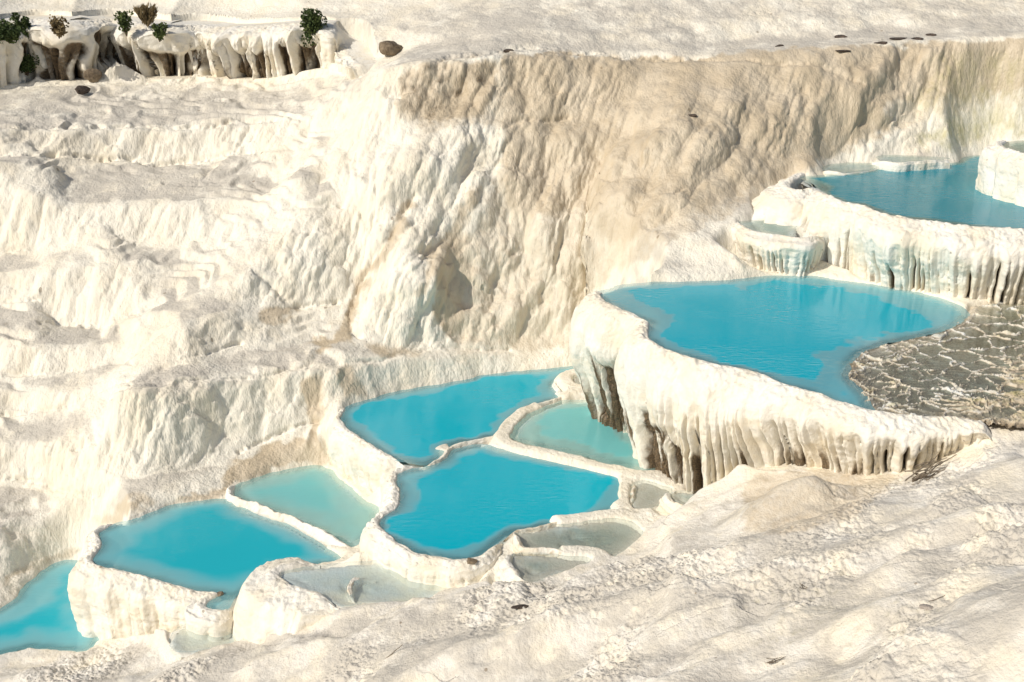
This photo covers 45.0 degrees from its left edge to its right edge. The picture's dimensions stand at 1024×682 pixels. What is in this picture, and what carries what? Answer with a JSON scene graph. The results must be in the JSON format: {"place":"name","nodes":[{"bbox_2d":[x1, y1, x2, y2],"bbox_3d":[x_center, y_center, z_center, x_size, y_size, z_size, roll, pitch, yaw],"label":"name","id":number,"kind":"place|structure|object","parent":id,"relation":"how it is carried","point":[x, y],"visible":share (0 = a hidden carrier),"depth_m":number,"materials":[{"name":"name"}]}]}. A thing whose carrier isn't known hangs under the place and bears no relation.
{"place":"outdoors","nodes":[
{"label":"outdoors","id":0,"kind":"place"},
{"bbox_2d":[0,0,1023,645],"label":"terrain","id":1,"kind":"structure","parent":0,"point":[188,266],"depth_m":36.01,"materials":[{"name":"stone"}]},
{"bbox_2d":[0,563,95,654],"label":"travertine pool","id":2,"kind":"structure","parent":1,"relation":"on","point":[39,615],"depth_m":28.67,"materials":[{"name":"teal liquid"}]},
{"bbox_2d":[75,85,90,94],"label":"rock","id":3,"kind":"object","parent":1,"relation":"on","point":[81,89],"visible":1,"depth_m":42.98,"materials":[{"name":"stone"}]},
{"bbox_2d":[84,68,101,82],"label":"rock","id":4,"kind":"object","parent":1,"relation":"on","point":[93,75],"visible":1,"depth_m":44.11,"materials":[{"name":"brown stone"}]},
{"bbox_2d":[0,15,375,87],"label":"flowstone cliff","id":5,"kind":"structure","parent":1,"relation":"on","point":[103,44],"depth_m":44.02,"materials":[{"name":"stone"}]},
{"bbox_2d":[0,18,22,43],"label":"bush","id":6,"kind":"object","parent":5,"relation":"on","point":[9,34],"visible":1,"depth_m":42.63,"materials":[{"name":"green plant"}]},
{"bbox_2d":[8,12,31,55],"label":"bush","id":7,"kind":"object","parent":5,"relation":"on","point":[23,23],"visible":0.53,"depth_m":43.58,"materials":[{"name":"green plant"}]},
{"bbox_2d":[19,53,39,75],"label":"bush","id":8,"kind":"object","parent":5,"relation":"on","point":[27,63],"visible":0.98,"depth_m":44.03,"materials":[{"name":"green plant"}]},
{"bbox_2d":[49,14,69,38],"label":"bush","id":9,"kind":"object","parent":5,"relation":"on","point":[58,29],"visible":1,"depth_m":42.60,"materials":[{"name":"brown plant"}]},
{"bbox_2d":[113,9,133,35],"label":"bush","id":10,"kind":"object","parent":5,"relation":"on","point":[125,26],"visible":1,"depth_m":43.66,"materials":[{"name":"green plant"}]},
{"bbox_2d":[133,3,157,26],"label":"bush","id":11,"kind":"object","parent":5,"relation":"on","point":[147,16],"visible":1,"depth_m":44.10,"materials":[{"name":"brown plant"}]},
{"bbox_2d":[151,22,168,41],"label":"bush","id":12,"kind":"object","parent":5,"relation":"on","point":[159,33],"visible":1,"depth_m":43.49,"materials":[{"name":"green plant"}]},
{"bbox_2d":[300,8,327,48],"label":"bush","id":13,"kind":"object","parent":5,"relation":"on","point":[312,21],"visible":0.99,"depth_m":42.47,"materials":[{"name":"green plant"}]},
{"bbox_2d":[67,501,335,646],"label":"travertine pool","id":14,"kind":"structure","parent":1,"relation":"on","point":[174,569],"depth_m":27.84,"materials":[{"name":"teal liquid"}]},
{"bbox_2d":[217,591,223,596],"bbox_3d":[-6.294,5.444,26.567,0.161,0.113,0.135,-18,27,-41],"label":"stone","id":15,"kind":"object","parent":14,"relation":"on","point":[220,593],"visible":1,"depth_m":26.54,"materials":[{"name":"beige stone"}]},
{"bbox_2d":[169,628,233,656],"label":"travertine pool","id":16,"kind":"structure","parent":1,"relation":"on","point":[183,643],"depth_m":25.73,"materials":[{"name":"white stone"}]},
{"bbox_2d":[225,469,375,549],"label":"travertine pool","id":17,"kind":"structure","parent":1,"relation":"on","point":[322,509],"depth_m":30.34,"materials":[{"name":"liquid"}]},
{"bbox_2d":[232,557,441,644],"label":"travertine pool","id":18,"kind":"structure","parent":1,"relation":"on","point":[292,595],"depth_m":25.47,"materials":[{"name":"white stone"}]},
{"bbox_2d":[379,40,402,54],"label":"boulder","id":19,"kind":"object","parent":1,"relation":"on","point":[388,47],"visible":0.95,"depth_m":40.99,"materials":[{"name":"brown stone"}]},
{"bbox_2d":[328,368,573,492],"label":"travertine pool","id":20,"kind":"structure","parent":1,"relation":"on","point":[372,444],"depth_m":32.25,"materials":[{"name":"teal liquid"}]},
{"bbox_2d":[359,443,636,590],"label":"travertine pool","id":21,"kind":"structure","parent":1,"relation":"on","point":[434,528],"depth_m":27.78,"materials":[{"name":"teal liquid"}]},
{"bbox_2d":[467,558,477,563],"bbox_3d":[-0.816,4.533,25.448,0.225,0.122,0.146,0,20,0],"label":"stone","id":22,"kind":"object","parent":21,"relation":"on","point":[471,561],"visible":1,"depth_m":25.41,"materials":[{"name":"beige stone"}]},
{"bbox_2d":[495,552,586,581],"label":"travertine pool","id":23,"kind":"structure","parent":1,"relation":"on","point":[516,567],"depth_m":25.26,"materials":[{"name":"grey stone"}]},
{"bbox_2d":[512,386,638,469],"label":"travertine pool","id":24,"kind":"structure","parent":1,"relation":"on","point":[569,425],"depth_m":31.45,"materials":[{"name":"liquid"}]},
{"bbox_2d":[511,522,640,557],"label":"travertine pool","id":25,"kind":"structure","parent":1,"relation":"on","point":[613,538],"depth_m":26.47,"materials":[{"name":"grey liquid"}]},
{"bbox_2d":[574,377,579,383],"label":"stone","id":26,"kind":"structure","parent":1,"relation":"on","point":[576,380],"depth_m":34.82,"materials":[{"name":"beige stone"}]},
{"bbox_2d":[632,483,668,508],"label":"travertine pool","id":27,"kind":"structure","parent":1,"relation":"on","point":[648,495],"depth_m":28.35,"materials":[{"name":"beige stone"}]},
{"bbox_2d":[658,491,694,515],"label":"travertine pool","id":28,"kind":"structure","parent":1,"relation":"on","point":[669,503],"depth_m":27.54,"materials":[{"name":"white stone"}]},
{"bbox_2d":[731,221,824,277],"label":"travertine pool","id":29,"kind":"structure","parent":1,"relation":"on","point":[790,253],"depth_m":33.14,"materials":[{"name":"white stone"}]},
{"bbox_2d":[569,277,992,493],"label":"travertine pool","id":30,"kind":"structure","parent":1,"relation":"on","point":[694,388],"depth_m":28.03,"materials":[{"name":"white stone"}]},
{"bbox_2d":[834,35,846,37],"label":"rock","id":31,"kind":"object","parent":1,"relation":"on","point":[839,36],"visible":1,"depth_m":40.01,"materials":[{"name":"stone"}]},
{"bbox_2d":[823,164,877,176],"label":"travertine pool","id":32,"kind":"structure","parent":1,"relation":"on","point":[848,169],"depth_m":37.36,"materials":[{"name":"white stone"}]},
{"bbox_2d":[751,155,1023,305],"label":"travertine pool","id":33,"kind":"structure","parent":1,"relation":"on","point":[952,231],"depth_m":32.34,"materials":[{"name":"white stone"}]},
{"bbox_2d":[889,37,905,39],"bbox_3d":[12.451,-9.740,39.809,0.684,0.086,0.290,-4,20,-11],"label":"rock","id":34,"kind":"object","parent":1,"relation":"on","point":[897,38],"visible":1,"depth_m":39.71,"materials":[{"name":"stone"}]},
{"bbox_2d":[871,157,949,171],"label":"travertine pool","id":35,"kind":"structure","parent":1,"relation":"on","point":[899,164],"depth_m":37.27,"materials":[{"name":"white stone"}]},
{"bbox_2d":[841,302,1023,427],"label":"terracette field","id":36,"kind":"structure","parent":1,"relation":"on","point":[970,366],"depth_m":26.56,"materials":[{"name":"stone"}]},
{"bbox_2d":[975,140,1023,206],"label":"travertine pool","id":37,"kind":"structure","parent":1,"relation":"on","point":[1000,176],"depth_m":33.59,"materials":[{"name":"white stone"}]},
{"bbox_2d":[0,425,1023,681],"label":"ground","id":38,"kind":"structure","parent":0,"point":[702,585],"depth_m":20.47,"materials":[{"name":"stone"}]},
{"bbox_2d":[511,604,528,608],"bbox_3d":[0.147,4.814,22.345,0.348,0.070,0.117,-7,21,-17],"label":"stone","id":39,"kind":"object","parent":38,"relation":"on","point":[520,606],"visible":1,"depth_m":22.33,"materials":[{"name":"grey stone"}]},
{"bbox_2d":[919,604,933,609],"bbox_3d":[5.548,3.553,16.507,0.220,0.048,0.148,0,20,0],"label":"flat stone","id":40,"kind":"object","parent":38,"relation":"on","point":[925,606],"visible":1,"depth_m":16.48,"materials":[{"name":"beige stone"}]},
{"bbox_2d":[904,454,956,483],"bbox_3d":[8.109,2.483,23.832,1.014,0.605,0.805,5,21,13],"label":"twig pile","id":41,"kind":"object","parent":38,"relation":"on","point":[920,476],"visible":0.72,"depth_m":23.81,"materials":[{"name":"brown wood"}]},
{"bbox_2d":[356,37,1023,353],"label":"cliff","id":42,"kind":"structure","parent":0,"point":[563,183],"depth_m":37.08,"materials":[{"name":"stone"}]},
{"bbox_2d":[766,656,785,663],"bbox_3d":[3.598,4.440,17.120,0.383,0.213,0.111,3,20,9],"label":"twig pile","id":43,"kind":"object","parent":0,"point":[771,661],"visible":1,"depth_m":17.09,"materials":[{"name":"brown wood"}]}
]}

